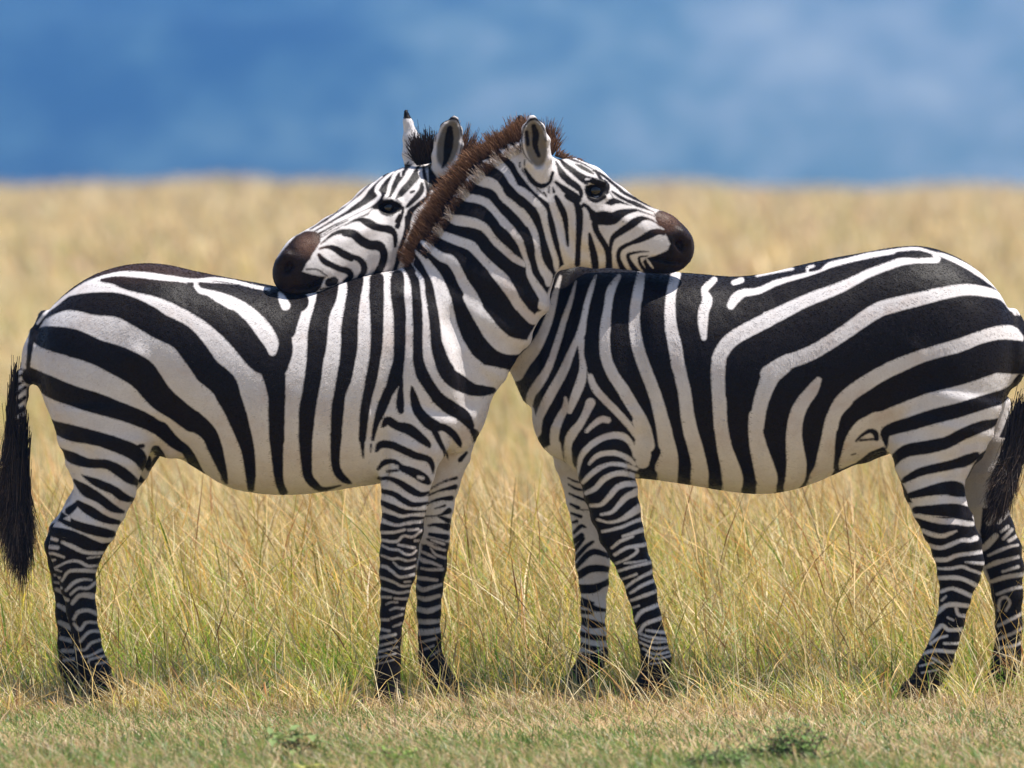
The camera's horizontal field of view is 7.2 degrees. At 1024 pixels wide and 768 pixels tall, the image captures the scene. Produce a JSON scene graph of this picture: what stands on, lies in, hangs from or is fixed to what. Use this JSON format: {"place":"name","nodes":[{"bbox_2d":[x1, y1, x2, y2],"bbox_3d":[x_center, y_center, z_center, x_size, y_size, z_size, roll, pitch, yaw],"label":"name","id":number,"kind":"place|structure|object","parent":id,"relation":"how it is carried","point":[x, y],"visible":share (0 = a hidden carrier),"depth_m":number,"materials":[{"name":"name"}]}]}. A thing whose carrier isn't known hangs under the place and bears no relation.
{"place":"outdoors","nodes":[
{"label":"outdoors","id":0,"kind":"place"},
{"bbox_2d":[0,378,1023,718],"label":"tall grass","id":1,"kind":"structure","parent":0,"point":[826,586],"depth_m":25.90,"materials":[{"name":"beige plant"}]},
{"bbox_2d":[0,0,1023,191],"bbox_3d":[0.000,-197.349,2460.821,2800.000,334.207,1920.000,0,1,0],"label":"sky","id":2,"kind":"structure","parent":0,"point":[865,94],"depth_m":1777.85,"materials":[{"name":"blue"}]},
{"bbox_2d":[0,171,1023,426],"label":"distant grass","id":3,"kind":"structure","parent":0,"point":[238,227],"depth_m":157.17,"materials":[{"name":"beige plant"}]},
{"bbox_2d":[0,653,1023,767],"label":"short grass","id":4,"kind":"structure","parent":0,"point":[207,751],"depth_m":23.09,"materials":[{"name":"green plant"}]},
{"bbox_2d":[0,199,1023,767],"bbox_3d":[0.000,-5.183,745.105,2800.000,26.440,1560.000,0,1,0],"label":"ground","id":5,"kind":"structure","parent":0,"point":[696,741],"depth_m":23.83,"materials":[{"name":"plant"}]},
{"bbox_2d":[267,718,332,758],"bbox_3d":[-0.589,0.985,22.483,0.180,0.121,0.166,0,1,-6],"label":"leafy weed","id":6,"kind":"object","parent":5,"relation":"on","point":[278,736],"visible":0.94,"depth_m":22.46,"materials":[{"name":"green plant"}]},
{"bbox_2d":[291,760,342,767],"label":"leafy weed","id":7,"kind":"object","parent":5,"relation":"on","point":[315,766],"visible":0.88,"depth_m":21.95,"materials":[{"name":"green plant"}]},
{"bbox_2d":[0,113,693,706],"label":"zebra","id":8,"kind":"object","parent":5,"relation":"on","point":[392,381],"visible":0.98,"depth_m":24.80,"materials":[{"name":"fur"}]},
{"bbox_2d":[357,744,424,764],"bbox_3d":[-0.325,1.020,22.365,0.189,0.058,0.140,1,2,25],"label":"feathery weed","id":9,"kind":"object","parent":5,"relation":"on","point":[390,756],"visible":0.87,"depth_m":22.35,"materials":[{"name":"green plant"}]},
{"bbox_2d":[272,109,1023,702],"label":"zebra","id":10,"kind":"object","parent":5,"relation":"on","point":[910,359],"visible":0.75,"depth_m":24.95,"materials":[{"name":"fur"}]},
{"bbox_2d":[674,738,760,767],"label":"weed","id":11,"kind":"object","parent":5,"relation":"on","point":[708,757],"visible":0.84,"depth_m":22.10,"materials":[{"name":"green plant"}]},
{"bbox_2d":[729,710,864,761],"bbox_3d":[0.783,0.995,22.439,0.379,0.197,0.244,0,1,0],"label":"thorny bush","id":12,"kind":"object","parent":5,"relation":"on","point":[802,747],"visible":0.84,"depth_m":22.43,"materials":[{"name":"green plant"}]}
]}

